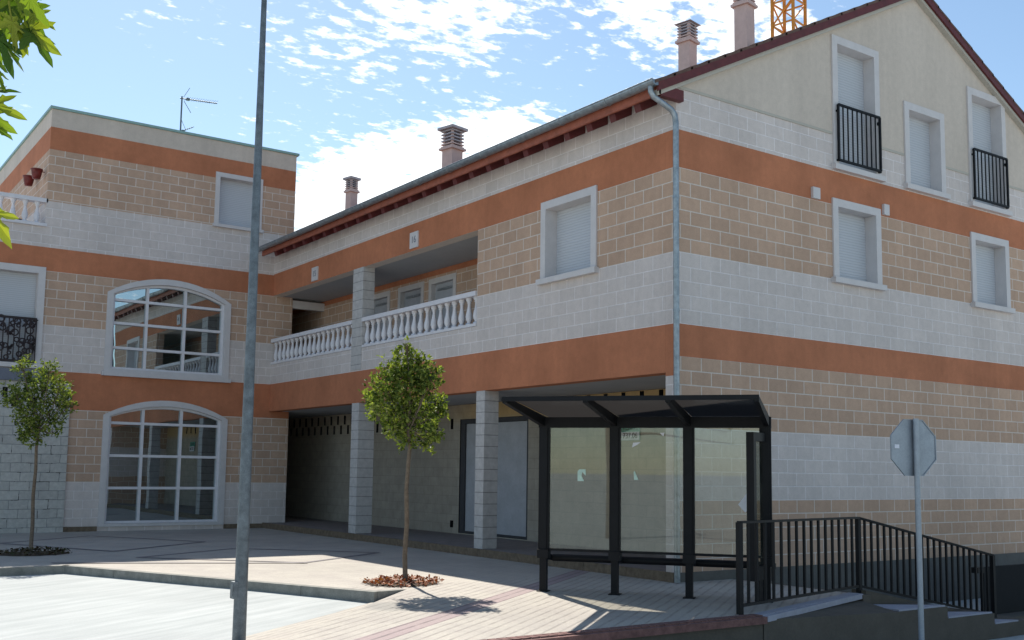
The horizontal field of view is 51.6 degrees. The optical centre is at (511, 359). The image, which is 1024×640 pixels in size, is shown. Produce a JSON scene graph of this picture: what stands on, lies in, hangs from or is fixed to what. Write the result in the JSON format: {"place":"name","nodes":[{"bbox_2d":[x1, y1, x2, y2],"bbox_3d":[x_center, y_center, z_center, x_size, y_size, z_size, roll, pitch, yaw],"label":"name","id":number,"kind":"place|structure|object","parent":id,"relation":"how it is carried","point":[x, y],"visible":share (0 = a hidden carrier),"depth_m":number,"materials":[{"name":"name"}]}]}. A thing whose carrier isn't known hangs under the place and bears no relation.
{"place":"outdoors","nodes":[
{"label":"outdoors","id":0,"kind":"place"},
{"bbox_2d":[0,528,845,639],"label":"plaza pavement","id":1,"kind":"structure","parent":0,"point":[473,598],"depth_m":13.96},
{"bbox_2d":[0,546,69,555],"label":"leaf litter","id":2,"kind":"object","parent":1,"relation":"on","point":[26,551],"visible":1,"depth_m":17.49,"materials":[{"name":"plant"}]},
{"bbox_2d":[0,353,78,550],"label":"young tree","id":3,"kind":"object","parent":1,"relation":"on","point":[33,426],"visible":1,"depth_m":18.00,"materials":[{"name":"green plant"}]},
{"bbox_2d":[230,0,266,639],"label":"lamp post","id":4,"kind":"object","parent":1,"relation":"on","point":[238,589],"visible":1,"depth_m":9.70,"materials":[{"name":"metal"}]},
{"bbox_2d":[362,574,444,587],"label":"leaf litter","id":5,"kind":"object","parent":1,"relation":"on","point":[396,582],"visible":0.98,"depth_m":13.64,"materials":[{"name":"plant"}]},
{"bbox_2d":[358,335,450,580],"bbox_3d":[-1.426,1.325,13.854,1.247,3.296,0.883,2,-6,-10],"label":"young tree","id":6,"kind":"object","parent":1,"relation":"on","point":[407,425],"visible":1,"depth_m":13.84,"materials":[{"name":"green plant"}]},
{"bbox_2d":[501,394,775,602],"bbox_3d":[1.516,1.643,12.243,2.858,2.320,2.051,-1,-6,17],"label":"bus shelter","id":7,"kind":"object","parent":1,"relation":"on","point":[703,411],"visible":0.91,"depth_m":12.66,"materials":[{"name":"black paint"}]},
{"bbox_2d":[578,469,585,480],"bbox_3d":[0.863,1.429,13.127,0.102,0.146,0.002,-1,-6,17],"label":"torn sticker","id":8,"kind":"object","parent":7,"relation":"attached to","point":[580,471],"visible":1,"depth_m":13.13,"materials":[{"name":"white paper"}]},
{"bbox_2d":[738,494,746,511],"bbox_3d":[2.760,1.690,12.511,0.174,0.225,0.002,-1,-6,17],"label":"paper notice","id":9,"kind":"object","parent":7,"relation":"attached to","point":[742,504],"visible":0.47,"depth_m":12.52,"materials":[{"name":"white paper"}]},
{"bbox_2d":[482,592,862,639],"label":"pavement edging","id":10,"kind":"object","parent":1,"relation":"on","point":[661,628],"visible":1,"depth_m":10.46,"materials":[{"name":"red"}]},
{"bbox_2d":[0,574,1023,639],"bbox_3d":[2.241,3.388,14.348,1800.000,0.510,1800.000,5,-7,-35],"label":"road","id":11,"kind":"structure","parent":0,"point":[58,607],"depth_m":11.84,"materials":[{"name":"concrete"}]},
{"bbox_2d":[0,0,61,248],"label":"plane tree","id":12,"kind":"object","parent":11,"relation":"on","point":[14,27],"visible":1,"depth_m":3.00,"materials":[{"name":"green plant"}]},
{"bbox_2d":[0,105,299,532],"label":"corner building","id":13,"kind":"structure","parent":11,"relation":"on","point":[124,269],"depth_m":24.92,"materials":[{"name":"beige brick"}]},
{"bbox_2d":[0,262,45,368],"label":"window","id":14,"kind":"structure","parent":13,"relation":"in","point":[22,287],"depth_m":23.42,"materials":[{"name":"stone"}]},
{"bbox_2d":[23,175,33,186],"bbox_3d":[-11.308,-4.187,24.766,0.268,0.222,0.268,0,-6,6],"label":"flower pot","id":15,"kind":"object","parent":13,"relation":"attached to","point":[28,180],"visible":0.76,"depth_m":24.68,"materials":[{"name":"red ceramic"}]},
{"bbox_2d":[30,168,44,179],"bbox_3d":[-10.796,-4.223,24.040,0.268,0.222,0.268,0,-6,6],"label":"flower pot","id":16,"kind":"object","parent":13,"relation":"attached to","point":[36,173],"visible":1,"depth_m":23.96,"materials":[{"name":"red ceramic"}]},
{"bbox_2d":[97,401,227,526],"bbox_3d":[-8.204,2.427,24.964,2.920,2.920,0.235,5,-7,-35],"label":"arched window","id":17,"kind":"structure","parent":13,"relation":"in","point":[163,463],"depth_m":24.97,"materials":[{"name":"white glass"}]},
{"bbox_2d":[101,279,230,382],"bbox_3d":[-8.178,-0.720,25.249,3.040,2.380,0.290,5,-7,-35],"label":"arched window","id":18,"kind":"structure","parent":13,"relation":"in","point":[156,328],"depth_m":25.27,"materials":[{"name":"white glass"}]},
{"bbox_2d":[180,88,216,130],"bbox_3d":[-8.477,-6.219,28.569,1.033,2.203,0.320,5,-7,-35],"label":"television antenna","id":19,"kind":"object","parent":13,"relation":"on","point":[189,99],"visible":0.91,"depth_m":28.41,"materials":[{"name":"metal"}]},
{"bbox_2d":[212,171,263,232],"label":"window","id":20,"kind":"structure","parent":13,"relation":"in","point":[233,193],"depth_m":26.54,"materials":[{"name":"plastic"}]},
{"bbox_2d":[0,565,406,602],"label":"kerb","id":21,"kind":"structure","parent":11,"relation":"on","point":[359,595],"depth_m":14.16,"materials":[{"name":"concrete"}]},
{"bbox_2d":[259,0,1023,603],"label":"residential building","id":22,"kind":"structure","parent":11,"relation":"on","point":[811,234],"depth_m":17.91,"materials":[{"name":"brick"}]},
{"bbox_2d":[374,290,390,340],"bbox_3d":[-3.117,-0.586,25.069,0.140,1.990,1.080,5,-7,-35],"label":"door","id":23,"kind":"structure","parent":22,"relation":"in","point":[381,301],"depth_m":25.12,"materials":[{"name":"metal"}]},
{"bbox_2d":[397,281,423,337],"bbox_3d":[-2.246,-0.703,23.841,0.140,1.990,1.160,5,-7,-35],"label":"door","id":24,"kind":"structure","parent":22,"relation":"in","point":[410,295],"depth_m":24.00,"materials":[{"name":"metal"}]},
{"bbox_2d":[428,273,456,331],"bbox_3d":[-1.462,-0.809,22.735,0.140,1.990,1.120,5,-7,-35],"label":"door","id":25,"kind":"structure","parent":22,"relation":"in","point":[445,286],"depth_m":22.88,"materials":[{"name":"metal"}]},
{"bbox_2d":[459,416,527,538],"bbox_3d":[-0.363,2.399,21.782,0.080,2.410,2.490,5,-7,-35],"label":"door","id":26,"kind":"structure","parent":22,"relation":"in","point":[512,481],"depth_m":21.44,"materials":[{"name":"metal"}]},
{"bbox_2d":[536,185,598,285],"bbox_3d":[0.975,-1.960,16.967,0.350,1.380,1.510,5,-7,-35],"label":"window","id":27,"kind":"structure","parent":22,"relation":"in","point":[568,232],"depth_m":17.16,"materials":[{"name":"plastic"}]},
{"bbox_2d":[621,428,639,440],"bbox_3d":[2.049,1.244,18.328,0.021,0.300,0.480,5,-7,-35],"label":"sale board","id":28,"kind":"object","parent":22,"relation":"attached to","point":[628,434],"visible":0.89,"depth_m":18.32,"materials":[{"name":"paper"}]},
{"bbox_2d":[830,34,885,182],"bbox_3d":[5.639,-4.137,17.570,1.310,2.260,0.330,5,-7,-35],"label":"window","id":29,"kind":"structure","parent":22,"relation":"in","point":[856,119],"depth_m":17.69,"materials":[{"name":"plastic"}]},
{"bbox_2d":[831,197,886,290],"bbox_3d":[5.572,-1.863,17.305,1.320,1.380,0.330,5,-7,-35],"label":"window","id":30,"kind":"structure","parent":22,"relation":"in","point":[856,228],"depth_m":17.47,"materials":[{"name":"plastic"}]},
{"bbox_2d":[903,101,950,199],"bbox_3d":[7.182,-3.654,18.618,1.260,1.560,0.330,5,-7,-35],"label":"window","id":31,"kind":"structure","parent":22,"relation":"in","point":[924,129],"depth_m":18.79,"materials":[{"name":"plastic"}]},
{"bbox_2d":[966,86,1012,216],"bbox_3d":[8.804,-3.861,19.789,1.320,2.260,0.330,5,-7,-35],"label":"window","id":32,"kind":"structure","parent":22,"relation":"in","point":[986,129],"depth_m":19.92,"materials":[{"name":"plastic"}]},
{"bbox_2d":[970,232,1015,313],"bbox_3d":[8.749,-1.586,19.532,1.320,1.380,0.330,5,-7,-35],"label":"window","id":33,"kind":"structure","parent":22,"relation":"in","point":[990,263],"depth_m":19.72,"materials":[{"name":"plastic"}]},
{"bbox_2d":[575,579,898,639],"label":"retaining wall","id":34,"kind":"structure","parent":11,"relation":"on","point":[863,618],"depth_m":11.78,"materials":[{"name":"grey concrete"}]},
{"bbox_2d":[890,419,936,639],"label":"stop sign","id":35,"kind":"object","parent":11,"relation":"on","point":[912,447],"visible":1,"depth_m":11.34,"materials":[{"name":"aluminium"},{"name":"galvanized metal"},{"name":"paint"}]},
{"bbox_2d":[851,589,1023,639],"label":"steps","id":36,"kind":"structure","parent":11,"relation":"on","point":[942,622],"depth_m":13.39,"materials":[{"name":"concrete"}]},
{"bbox_2d":[735,517,996,617],"bbox_3d":[4.375,2.732,13.088,5.490,1.588,0.527,6,-8,-39],"label":"railing","id":37,"kind":"object","parent":36,"relation":"on","point":[741,604],"visible":0.94,"depth_m":13.37,"materials":[{"name":"black metal"}]},
{"bbox_2d":[971,564,1023,618],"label":"low wall","id":38,"kind":"structure","parent":11,"relation":"on","point":[1010,589],"depth_m":15.68,"materials":[{"name":"black paint"}]},
{"bbox_2d":[0,0,1023,230],"label":"sky","id":39,"kind":"structure","parent":0,"point":[363,89],"materials":[{"name":"blue"}]},
{"bbox_2d":[770,0,806,36],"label":"tower crane","id":40,"kind":"object","parent":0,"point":[793,16],"visible":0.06,"depth_m":59.92,"materials":[{"name":"orange metal"}]}
]}

